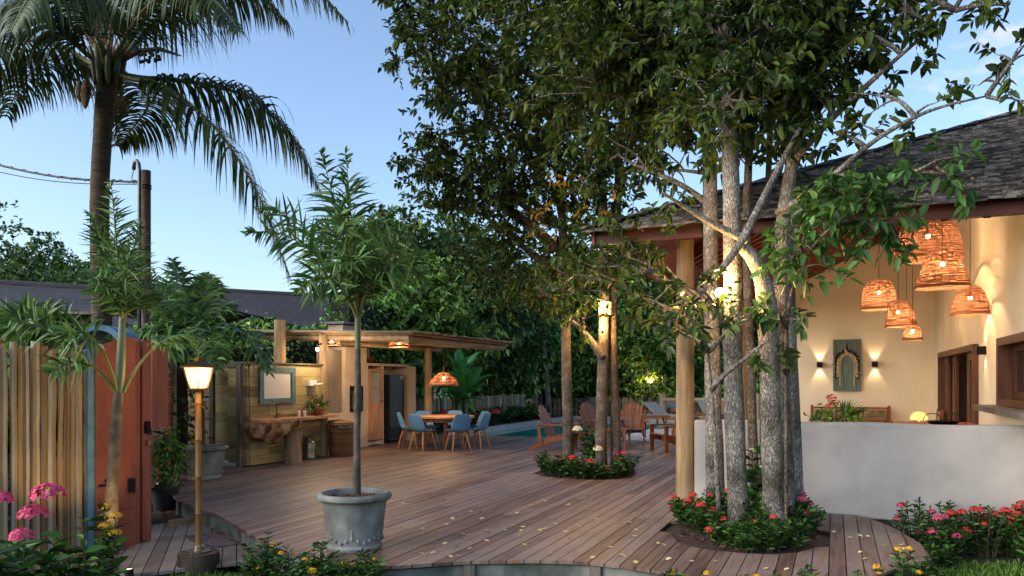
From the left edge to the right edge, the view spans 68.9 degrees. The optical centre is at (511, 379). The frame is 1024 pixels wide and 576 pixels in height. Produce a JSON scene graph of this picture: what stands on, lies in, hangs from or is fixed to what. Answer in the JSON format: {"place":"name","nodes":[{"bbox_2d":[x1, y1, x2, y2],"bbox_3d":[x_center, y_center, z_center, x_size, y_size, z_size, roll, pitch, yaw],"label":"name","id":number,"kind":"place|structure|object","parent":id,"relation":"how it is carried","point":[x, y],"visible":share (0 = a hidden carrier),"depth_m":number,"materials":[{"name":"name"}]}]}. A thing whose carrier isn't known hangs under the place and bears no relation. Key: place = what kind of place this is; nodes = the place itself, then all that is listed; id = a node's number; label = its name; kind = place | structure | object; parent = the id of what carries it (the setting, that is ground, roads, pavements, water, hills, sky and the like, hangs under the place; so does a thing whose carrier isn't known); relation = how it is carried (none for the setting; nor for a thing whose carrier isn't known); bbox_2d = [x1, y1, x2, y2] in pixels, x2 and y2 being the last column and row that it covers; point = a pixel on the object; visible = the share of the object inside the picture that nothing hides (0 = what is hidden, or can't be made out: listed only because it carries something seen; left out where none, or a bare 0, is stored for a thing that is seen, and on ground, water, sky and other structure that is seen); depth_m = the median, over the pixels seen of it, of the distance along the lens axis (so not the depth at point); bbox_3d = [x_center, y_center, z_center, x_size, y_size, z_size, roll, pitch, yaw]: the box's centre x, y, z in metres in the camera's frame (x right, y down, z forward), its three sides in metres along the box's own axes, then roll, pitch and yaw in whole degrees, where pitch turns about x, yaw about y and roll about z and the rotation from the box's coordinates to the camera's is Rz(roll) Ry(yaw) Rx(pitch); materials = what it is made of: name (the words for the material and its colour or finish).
{"place":"outdoors","nodes":[
{"label":"outdoors","id":0,"kind":"place"},
{"bbox_2d":[0,0,1023,334],"label":"sky","id":1,"kind":"structure","parent":0,"point":[334,92],"materials":[{"name":"blue"}]},
{"bbox_2d":[8,387,1023,575],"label":"ground","id":2,"kind":"structure","parent":0,"point":[971,557],"depth_m":7.80,"materials":[{"name":"plant"}]},
{"bbox_2d":[0,490,43,575],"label":"flowering shrub","id":3,"kind":"object","parent":2,"relation":"on","point":[16,564],"visible":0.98,"depth_m":4.73,"materials":[{"name":"pink plant"}]},
{"bbox_2d":[0,482,72,575],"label":"flowering shrub","id":4,"kind":"object","parent":2,"relation":"on","point":[34,493],"visible":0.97,"depth_m":4.83,"materials":[{"name":"pink plant"}]},
{"bbox_2d":[0,200,77,281],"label":"forest tree","id":5,"kind":"object","parent":2,"relation":"on","point":[7,245],"visible":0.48,"depth_m":46.29,"materials":[{"name":"green plant"}]},
{"bbox_2d":[0,258,84,319],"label":"forest tree","id":6,"kind":"object","parent":2,"relation":"on","point":[15,275],"visible":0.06,"depth_m":41.65,"materials":[{"name":"green plant"}]},
{"bbox_2d":[0,285,87,440],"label":"palm","id":7,"kind":"object","parent":2,"relation":"on","point":[24,307],"visible":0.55,"depth_m":8.27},
{"bbox_2d":[0,234,89,314],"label":"forest tree","id":8,"kind":"object","parent":2,"relation":"on","point":[56,257],"visible":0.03,"depth_m":48.75,"materials":[{"name":"green plant"}]},
{"bbox_2d":[0,341,94,570],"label":"pole fence","id":9,"kind":"object","parent":2,"relation":"on","point":[32,403],"visible":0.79,"depth_m":7.31,"materials":[{"name":"brown wood"}]},
{"bbox_2d":[23,531,128,575],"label":"leafy shrub","id":10,"kind":"object","parent":2,"relation":"on","point":[88,557],"visible":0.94,"depth_m":5.18,"materials":[{"name":"green plant"}]},
{"bbox_2d":[0,334,163,538],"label":"vine hedge","id":11,"kind":"object","parent":2,"relation":"on","point":[107,337],"visible":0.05,"depth_m":8.57,"materials":[{"name":"green plant"}]},
{"bbox_2d":[65,503,128,574],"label":"flowering shrub","id":12,"kind":"object","parent":2,"relation":"on","point":[112,532],"visible":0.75,"depth_m":5.85,"materials":[{"name":"green plant"}]},
{"bbox_2d":[41,251,155,331],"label":"forest tree","id":13,"kind":"object","parent":2,"relation":"on","point":[72,274],"visible":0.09,"depth_m":44.58,"materials":[{"name":"green plant"}]},
{"bbox_2d":[7,178,212,574],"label":"foxtail palm","id":14,"kind":"object","parent":2,"relation":"on","point":[114,282],"visible":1,"depth_m":7.00,"materials":[{"name":"plant"}]},
{"bbox_2d":[72,325,167,555],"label":"garden gate","id":15,"kind":"structure","parent":2,"relation":"on","point":[145,403],"depth_m":7.92,"materials":[{"name":"red paint"}]},
{"bbox_2d":[55,320,212,473],"bbox_3d":[-6.883,0.385,13.412,3.241,2.913,1.454,0,0,23],"label":"vine hedge","id":16,"kind":"object","parent":2,"relation":"on","point":[183,419],"visible":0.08,"depth_m":13.04,"materials":[{"name":"green plant"}]},
{"bbox_2d":[131,159,151,339],"bbox_3d":[-6.952,-1.132,13.996,0.387,6.023,0.198,0,0,-2],"label":"utility pole","id":17,"kind":"object","parent":2,"relation":"on","point":[144,186],"visible":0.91,"depth_m":13.95,"materials":[{"name":"brown wood"}]},
{"bbox_2d":[0,279,315,363],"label":"neighbour house","id":18,"kind":"structure","parent":2,"relation":"on","point":[18,289],"depth_m":23.40,"materials":[{"name":"grey tile"}]},
{"bbox_2d":[151,359,176,510],"bbox_3d":[-5.321,0.775,11.291,0.090,2.250,3.609,0,0,-18],"label":"slat fence","id":19,"kind":"object","parent":2,"relation":"on","point":[172,384],"visible":0.27,"depth_m":12.42,"materials":[{"name":"brown wood"}]},
{"bbox_2d":[151,484,185,524],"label":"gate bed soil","id":20,"kind":"structure","parent":2,"relation":"on","point":[156,518],"depth_m":9.86,"materials":[{"name":"brown soil"}]},
{"bbox_2d":[151,427,189,510],"bbox_3d":[-4.848,1.243,10.502,0.565,1.153,0.595,0,0,23],"label":"potted shrub","id":21,"kind":"object","parent":20,"relation":"on","point":[163,491],"visible":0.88,"depth_m":10.41,"materials":[{"name":"green"}]},
{"bbox_2d":[134,256,212,333],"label":"palm","id":22,"kind":"object","parent":2,"relation":"on","point":[158,317],"visible":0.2,"depth_m":15.29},
{"bbox_2d":[0,0,354,344],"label":"coconut palm","id":23,"kind":"object","parent":2,"relation":"on","point":[102,67],"visible":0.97,"depth_m":10.89,"materials":[{"name":"green plant"}]},
{"bbox_2d":[115,524,251,575],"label":"deck underlay","id":24,"kind":"object","parent":2,"relation":"on","point":[217,568],"visible":0.1,"depth_m":7.36,"materials":[{"name":"black"}]},
{"bbox_2d":[118,523,260,575],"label":"deck","id":25,"kind":"structure","parent":24,"relation":"on","point":[161,548],"depth_m":7.83,"materials":[{"name":"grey wood"}]},
{"bbox_2d":[177,358,219,575],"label":"lamp post","id":26,"kind":"object","parent":2,"relation":"on","point":[199,558],"visible":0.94,"depth_m":7.27,"materials":[{"name":"brown wood"}]},
{"bbox_2d":[114,319,289,441],"bbox_3d":[-6.732,0.337,16.868,2.488,3.614,5.272,0,0,23],"label":"vine hedge","id":27,"kind":"object","parent":2,"relation":"on","point":[235,358],"visible":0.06,"depth_m":16.99,"materials":[{"name":"green plant"}]},
{"bbox_2d":[236,532,281,575],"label":"flowering shrub","id":28,"kind":"object","parent":2,"relation":"on","point":[248,560],"visible":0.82,"depth_m":6.29,"materials":[{"name":"green plant"}]},
{"bbox_2d":[112,284,433,398],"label":"neighbour house","id":29,"kind":"structure","parent":2,"relation":"on","point":[281,305],"depth_m":34.66,"materials":[{"name":"grey tile"}]},
{"bbox_2d":[251,545,308,575],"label":"flowering shrub","id":30,"kind":"object","parent":2,"relation":"on","point":[279,563],"visible":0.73,"depth_m":6.22,"materials":[{"name":"green plant"}]},
{"bbox_2d":[299,541,348,575],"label":"flowering shrub","id":31,"kind":"object","parent":2,"relation":"on","point":[316,560],"visible":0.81,"depth_m":6.14,"materials":[{"name":"green plant"}]},
{"bbox_2d":[235,290,436,397],"bbox_3d":[-4.765,-0.350,21.732,1.846,4.683,8.844,0,0,23],"label":"vine hedge","id":32,"kind":"object","parent":2,"relation":"on","point":[301,352],"visible":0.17,"depth_m":21.46,"materials":[{"name":"green plant"}]},
{"bbox_2d":[335,548,390,575],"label":"flowering shrub","id":33,"kind":"object","parent":2,"relation":"on","point":[373,569],"visible":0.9,"depth_m":6.06,"materials":[{"name":"green plant"}]},
{"bbox_2d":[323,257,447,403],"bbox_3d":[-4.192,-0.742,23.963,4.168,6.498,3.982,0,0,-35],"label":"forest tree","id":34,"kind":"object","parent":2,"relation":"on","point":[415,310],"visible":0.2,"depth_m":23.35,"materials":[{"name":"green plant"}]},
{"bbox_2d":[323,182,487,397],"bbox_3d":[-3.947,-2.504,27.222,6.344,8.988,5.652,0,0,-31],"label":"forest tree","id":35,"kind":"object","parent":2,"relation":"on","point":[422,239],"visible":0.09,"depth_m":26.34,"materials":[{"name":"green plant"}]},
{"bbox_2d":[371,245,520,394],"bbox_3d":[-2.672,-1.361,25.864,5.374,6.701,5.215,0,0,-35],"label":"forest tree","id":36,"kind":"object","parent":2,"relation":"on","point":[446,304],"visible":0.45,"depth_m":25.04,"materials":[{"name":"green plant"}]},
{"bbox_2d":[387,212,544,398],"bbox_3d":[-2.153,-2.628,30.441,7.437,9.222,7.197,0,0,-33],"label":"forest tree","id":37,"kind":"object","parent":2,"relation":"on","point":[501,318],"visible":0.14,"depth_m":29.73,"materials":[{"name":"green plant"}]},
{"bbox_2d":[443,349,492,434],"bbox_3d":[-1.262,0.476,22.305,1.623,2.828,1.556,0,0,-18],"label":"banana plant","id":38,"kind":"object","parent":2,"relation":"on","point":[465,376],"visible":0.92,"depth_m":22.29,"materials":[{"name":"green plant"}]},
{"bbox_2d":[416,393,542,417],"bbox_3d":[-1.297,1.236,28.061,0.106,1.288,13.488,0,0,23],"label":"paling fence","id":39,"kind":"object","parent":2,"relation":"on","point":[496,400],"visible":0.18,"depth_m":29.12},
{"bbox_2d":[486,353,555,406],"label":"forest tree","id":40,"kind":"object","parent":2,"relation":"on","point":[528,391],"visible":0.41,"depth_m":32.60,"materials":[{"name":"green plant"}]},
{"bbox_2d":[475,290,572,402],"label":"forest tree","id":41,"kind":"object","parent":2,"relation":"on","point":[533,329],"visible":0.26,"depth_m":32.16,"materials":[{"name":"green plant"}]},
{"bbox_2d":[512,323,577,393],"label":"forest tree","id":42,"kind":"object","parent":2,"relation":"on","point":[552,358],"visible":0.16,"depth_m":34.20,"materials":[{"name":"green plant"}]},
{"bbox_2d":[175,500,918,575],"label":"deck edge","id":43,"kind":"object","parent":2,"relation":"on","point":[518,569],"visible":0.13,"depth_m":6.65,"materials":[{"name":"wood"}]},
{"bbox_2d":[514,253,582,414],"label":"forest tree","id":44,"kind":"object","parent":2,"relation":"on","point":[546,376],"visible":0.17,"depth_m":33.40,"materials":[{"name":"green plant"}]},
{"bbox_2d":[539,351,609,415],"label":"forest tree","id":45,"kind":"object","parent":2,"relation":"on","point":[576,388],"visible":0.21,"depth_m":34.40,"materials":[{"name":"green plant"}]},
{"bbox_2d":[521,248,628,353],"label":"forest tree","id":46,"kind":"object","parent":2,"relation":"on","point":[589,322],"visible":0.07,"depth_m":38.45,"materials":[{"name":"green plant"}]},
{"bbox_2d":[539,331,627,415],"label":"forest tree","id":47,"kind":"object","parent":2,"relation":"on","point":[581,361],"visible":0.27,"depth_m":34.45,"materials":[{"name":"green plant"}]},
{"bbox_2d":[146,559,1023,575],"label":"grass","id":48,"kind":"structure","parent":2,"relation":"on","point":[989,572],"depth_m":7.25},
{"bbox_2d":[551,397,723,416],"bbox_3d":[7.683,1.329,31.898,13.214,1.103,0.092,0,0,21],"label":"paling fence","id":49,"kind":"object","parent":2,"relation":"on","point":[592,401],"visible":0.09,"depth_m":33.14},
{"bbox_2d":[589,299,699,413],"bbox_3d":[6.092,-0.639,34.195,5.214,6.684,5.446,0,0,-2],"label":"forest tree","id":50,"kind":"object","parent":2,"relation":"on","point":[633,355],"visible":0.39,"depth_m":32.75,"materials":[{"name":"green plant"}]},
{"bbox_2d":[617,272,676,400],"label":"forest tree","id":51,"kind":"object","parent":2,"relation":"on","point":[655,294],"visible":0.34,"depth_m":32.77,"materials":[{"name":"green plant"}]},
{"bbox_2d":[637,334,696,392],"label":"palm","id":52,"kind":"object","parent":2,"relation":"on","point":[655,355],"visible":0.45,"depth_m":32.18,"materials":[{"name":"green plant"}]},
{"bbox_2d":[661,337,723,397],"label":"forest tree","id":53,"kind":"object","parent":2,"relation":"on","point":[699,374],"visible":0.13,"depth_m":35.97,"materials":[{"name":"green plant"}]},
{"bbox_2d":[577,110,1023,500],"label":"house","id":54,"kind":"structure","parent":2,"relation":"on","point":[943,366],"depth_m":11.36,"materials":[{"name":"beige paint"}]},
{"bbox_2d":[832,339,861,390],"bbox_3d":[7.680,-0.333,17.109,0.647,1.184,0.087,0,0,23],"label":"wall art","id":55,"kind":"object","parent":54,"relation":"attached to","point":[847,370],"depth_m":17.11},
{"bbox_2d":[860,279,896,311],"bbox_3d":[6.978,-2.161,14.200,0.665,1.678,0.662,0,0,23],"label":"pendant lamp","id":56,"kind":"object","parent":54,"relation":"hanging from","point":[877,302],"visible":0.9,"depth_m":14.02,"materials":[{"name":"wicker"}]},
{"bbox_2d":[884,300,911,327],"bbox_3d":[6.930,-1.965,13.400,0.431,2.070,0.431,0,0,23],"label":"pendant lamp","id":57,"kind":"object","parent":54,"relation":"hanging from","point":[899,319],"visible":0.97,"depth_m":13.25,"materials":[{"name":"wicker"}]},
{"bbox_2d":[892,220,964,264],"bbox_3d":[6.351,-2.262,11.400,0.971,0.877,0.966,0,0,23],"label":"pendant lamp","id":58,"kind":"object","parent":54,"relation":"hanging from","point":[924,231],"visible":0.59,"depth_m":11.06,"materials":[{"name":"wicker"}]},
{"bbox_2d":[914,221,971,290],"bbox_3d":[5.995,-1.909,10.400,0.710,1.282,0.706,0,0,23],"label":"pendant lamp","id":59,"kind":"object","parent":54,"relation":"hanging from","point":[938,284],"visible":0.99,"depth_m":10.25,"materials":[{"name":"wicker"}]},
{"bbox_2d":[938,344,978,424],"bbox_3d":[7.998,0.525,13.347,0.215,2.150,4.250,0,0,23],"label":"sliding door","id":60,"kind":"structure","parent":54,"relation":"in","point":[948,361],"depth_m":14.12,"materials":[{"name":"brown wood"}]},
{"bbox_2d":[950,221,990,316],"bbox_3d":[6.565,-1.636,10.700,0.508,1.427,0.505,0,0,23],"label":"pendant lamp","id":61,"kind":"object","parent":54,"relation":"hanging from","point":[975,296],"visible":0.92,"depth_m":10.56,"materials":[{"name":"wicker"}]},
{"bbox_2d":[996,332,1023,408],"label":"window","id":62,"kind":"structure","parent":54,"relation":"in","point":[1009,349],"depth_m":9.60,"materials":[{"name":"brown wood"}]},
{"bbox_2d":[694,419,1023,549],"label":"wall","id":63,"kind":"structure","parent":2,"relation":"on","point":[874,468],"depth_m":8.68,"materials":[{"name":"white paint"}]},
{"bbox_2d":[890,546,947,575],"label":"flowering shrub","id":64,"kind":"object","parent":2,"relation":"on","point":[929,569],"visible":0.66,"depth_m":6.46,"materials":[{"name":"green plant"}]},
{"bbox_2d":[888,496,950,543],"bbox_3d":[4.375,1.578,8.002,0.568,0.627,0.466,0,0,2],"label":"flowering shrub","id":65,"kind":"object","parent":2,"relation":"on","point":[929,518],"visible":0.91,"depth_m":7.99,"materials":[{"name":"green plant"}]},
{"bbox_2d":[918,538,965,567],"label":"flowering shrub","id":66,"kind":"object","parent":2,"relation":"on","point":[943,555],"visible":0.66,"depth_m":7.37,"materials":[{"name":"green plant"}]},
{"bbox_2d":[913,517,971,560],"bbox_3d":[4.483,1.668,7.811,0.482,0.447,0.539,0,0,-8],"label":"flowering shrub","id":67,"kind":"object","parent":2,"relation":"on","point":[949,534],"visible":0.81,"depth_m":7.68,"materials":[{"name":"green plant"}]},
{"bbox_2d":[935,500,984,554],"bbox_3d":[4.902,1.605,8.150,0.501,0.572,0.489,0,0,23],"label":"flowering shrub","id":68,"kind":"object","parent":2,"relation":"on","point":[949,511],"visible":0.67,"depth_m":8.10,"materials":[{"name":"green plant"}]},
{"bbox_2d":[961,504,1008,557],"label":"flowering shrub","id":69,"kind":"object","parent":2,"relation":"on","point":[982,541],"visible":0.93,"depth_m":7.92,"materials":[{"name":"green plant"}]},
{"bbox_2d":[985,500,1023,557],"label":"flowering shrub","id":70,"kind":"object","parent":2,"relation":"on","point":[1008,548],"visible":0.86,"depth_m":7.96,"materials":[{"name":"green plant"}]},
{"bbox_2d":[1004,511,1023,562],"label":"flowering shrub","id":71,"kind":"object","parent":2,"relation":"on","point":[1014,518],"visible":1,"depth_m":7.74,"materials":[{"name":"green plant"}]},
{"bbox_2d":[210,514,892,575],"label":"deck underlay","id":72,"kind":"object","parent":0,"point":[884,522],"visible":0.09,"depth_m":6.95,"materials":[{"name":"black"}]},
{"bbox_2d":[168,434,933,575],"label":"wooden deck","id":73,"kind":"structure","parent":72,"relation":"on","point":[276,497],"depth_m":8.93,"materials":[{"name":"brown wood"}]},
{"bbox_2d":[136,258,277,479],"bbox_3d":[-4.842,-0.208,11.831,2.297,3.607,1.679,0,0,23],"label":"potted palm","id":74,"kind":"object","parent":73,"relation":"on","point":[204,309],"visible":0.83,"depth_m":11.89,"materials":[{"name":"plant"}]},
{"bbox_2d":[188,363,244,467],"bbox_3d":[-5.785,0.642,14.230,2.030,1.915,0.505,0,0,23],"label":"shower screen","id":75,"kind":"object","parent":73,"relation":"on","point":[217,406],"visible":0.28,"depth_m":14.32,"materials":[{"name":"brown wood"}]},
{"bbox_2d":[228,362,323,465],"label":"board wall","id":76,"kind":"structure","parent":73,"relation":"on","point":[256,452],"depth_m":14.08,"materials":[{"name":"brown wood"}]},
{"bbox_2d":[258,367,295,403],"bbox_3d":[-4.504,0.110,14.346,0.050,0.700,1.000,0,0,23],"label":"framed mirror","id":77,"kind":"object","parent":76,"relation":"attached to","point":[281,387],"visible":0.9,"depth_m":14.34,"materials":[{"name":"teal wood"}]},
{"bbox_2d":[244,414,338,463],"bbox_3d":[-4.146,1.178,14.576,0.592,0.896,2.429,0,0,23],"label":"slab washbasin","id":78,"kind":"object","parent":73,"relation":"on","point":[270,431],"visible":1,"depth_m":13.89,"materials":[{"name":"brown wood"}]},
{"bbox_2d":[239,145,430,552],"bbox_3d":[-1.729,-0.356,7.114,1.577,3.904,1.948,0,0,-33],"label":"potted palm","id":79,"kind":"object","parent":73,"relation":"on","point":[354,516],"visible":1,"depth_m":6.97,"materials":[{"name":"plant"}]},
{"bbox_2d":[328,420,353,456],"bbox_3d":[-3.567,1.222,15.664,0.569,0.757,0.565,0,0,23],"label":"laundry basket","id":80,"kind":"object","parent":73,"relation":"on","point":[340,437],"visible":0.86,"depth_m":15.44,"materials":[{"name":"wood"}]},
{"bbox_2d":[317,321,415,448],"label":"grill block","id":81,"kind":"structure","parent":73,"relation":"on","point":[341,371],"depth_m":17.83,"materials":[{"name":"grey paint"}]},
{"bbox_2d":[368,369,382,440],"bbox_3d":[-3.325,0.605,18.230,0.073,1.730,0.600,0,0,23],"label":"cupboard door","id":82,"kind":"structure","parent":81,"relation":"in","point":[375,380],"depth_m":18.24,"materials":[{"name":"brown wood"}]},
{"bbox_2d":[384,375,403,439],"bbox_3d":[-3.138,0.700,19.206,0.442,1.660,0.660,0,0,23],"label":"fridge","id":83,"kind":"object","parent":81,"relation":"in","point":[393,395],"visible":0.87,"depth_m":18.97,"materials":[{"name":"grey metal"}]},
{"bbox_2d":[250,320,514,455],"bbox_3d":[-2.880,0.195,17.599,4.351,2.910,5.195,0,0,23],"label":"pergola","id":84,"kind":"object","parent":73,"relation":"on","point":[428,343],"visible":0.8,"depth_m":15.70,"materials":[{"name":"brown wood"}]},
{"bbox_2d":[527,405,580,449],"bbox_3d":[0.945,1.088,17.128,1.090,1.024,0.830,0,0,23],"label":"garden armchair","id":85,"kind":"object","parent":73,"relation":"on","point":[548,424],"visible":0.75,"depth_m":17.04,"materials":[{"name":"brown wood"}]},
{"bbox_2d":[537,471,634,479],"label":"bed soil","id":86,"kind":"structure","parent":73,"relation":"on","point":[572,476],"depth_m":12.33,"materials":[{"name":"brown soil"}]},
{"bbox_2d":[372,0,604,468],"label":"shade tree","id":87,"kind":"object","parent":86,"relation":"on","point":[455,72],"visible":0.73,"depth_m":12.91,"materials":[{"name":"green plant"}]},
{"bbox_2d":[485,0,701,466],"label":"shade tree","id":88,"kind":"object","parent":86,"relation":"on","point":[605,349],"visible":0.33,"depth_m":12.49,"materials":[{"name":"green plant"}]},
{"bbox_2d":[620,402,648,444],"bbox_3d":[3.031,1.088,18.740,0.830,1.024,1.090,0,0,13],"label":"garden armchair","id":89,"kind":"object","parent":73,"relation":"on","point":[638,428],"visible":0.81,"depth_m":18.86,"materials":[{"name":"brown wood"}]},
{"bbox_2d":[664,524,829,556],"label":"bed soil","id":90,"kind":"structure","parent":73,"relation":"on","point":[823,540],"depth_m":7.41,"materials":[{"name":"brown soil"}]},
{"bbox_2d":[466,0,772,497],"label":"shade tree","id":91,"kind":"object","parent":90,"relation":"on","point":[620,42],"visible":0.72,"depth_m":8.87,"materials":[{"name":"green plant"}]},
{"bbox_2d":[679,496,728,534],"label":"flowering shrub","id":92,"kind":"object","parent":90,"relation":"on","point":[699,519],"visible":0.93,"depth_m":7.68,"materials":[{"name":"green plant"}]},
{"bbox_2d":[722,517,771,552],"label":"flowering shrub","id":93,"kind":"object","parent":90,"relation":"on","point":[748,540],"visible":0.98,"depth_m":6.95,"materials":[{"name":"green plant"}]},
{"bbox_2d":[670,0,825,504],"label":"shade tree","id":94,"kind":"object","parent":90,"relation":"on","point":[751,373],"visible":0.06,"depth_m":8.86,"materials":[{"name":"grey plant"}]},
{"bbox_2d":[746,445,761,510],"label":"flowering shrub","id":95,"kind":"object","parent":90,"relation":"on","point":[754,477],"visible":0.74,"depth_m":8.15,"materials":[{"name":"green plant"}]},
{"bbox_2d":[614,0,914,523],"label":"shade tree","id":96,"kind":"object","parent":90,"relation":"on","point":[726,116],"visible":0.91,"depth_m":7.62,"materials":[{"name":"green plant"}]},
{"bbox_2d":[742,515,794,552],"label":"flowering shrub","id":97,"kind":"object","parent":90,"relation":"on","point":[775,539],"visible":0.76,"depth_m":6.97,"materials":[{"name":"green plant"}]},
{"bbox_2d":[769,514,811,549],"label":"flowering shrub","id":98,"kind":"object","parent":90,"relation":"on","point":[799,529],"visible":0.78,"depth_m":7.07,"materials":[{"name":"green plant"}]},
{"bbox_2d":[788,496,828,535],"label":"flowering shrub","id":99,"kind":"object","parent":90,"relation":"on","point":[803,510],"visible":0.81,"depth_m":7.72,"materials":[{"name":"green plant"}]},
{"bbox_2d":[661,0,1023,526],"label":"shade tree","id":100,"kind":"object","parent":90,"relation":"on","point":[816,84],"visible":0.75,"depth_m":7.49,"materials":[{"name":"grey plant"}]},
{"bbox_2d":[741,128,986,522],"bbox_3d":[3.162,-0.325,6.832,2.055,3.737,1.081,0,0,23],"label":"shade tree","id":101,"kind":"object","parent":90,"relation":"on","point":[878,197],"visible":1,"depth_m":6.77,"materials":[{"name":"green plant"}]},
{"bbox_2d":[476,420,673,438],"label":"pool water","id":102,"kind":"structure","parent":0,"point":[529,431],"depth_m":24.52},
{"bbox_2d":[827,512,1002,524],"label":"terrace floor","id":103,"kind":"structure","parent":0,"point":[880,517],"depth_m":8.75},
{"bbox_2d":[803,394,868,421],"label":"potted plant","id":104,"kind":"object","parent":103,"relation":"on","point":[848,414],"visible":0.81,"depth_m":15.52,"materials":[{"name":"plant"}]},
{"bbox_2d":[810,405,891,422],"bbox_3d":[7.560,1.100,16.698,1.670,1.040,0.605,0,0,23],"label":"carved bench","id":105,"kind":"object","parent":103,"relation":"on","point":[881,413],"visible":0.42,"depth_m":16.76,"materials":[{"name":"brown wood"}]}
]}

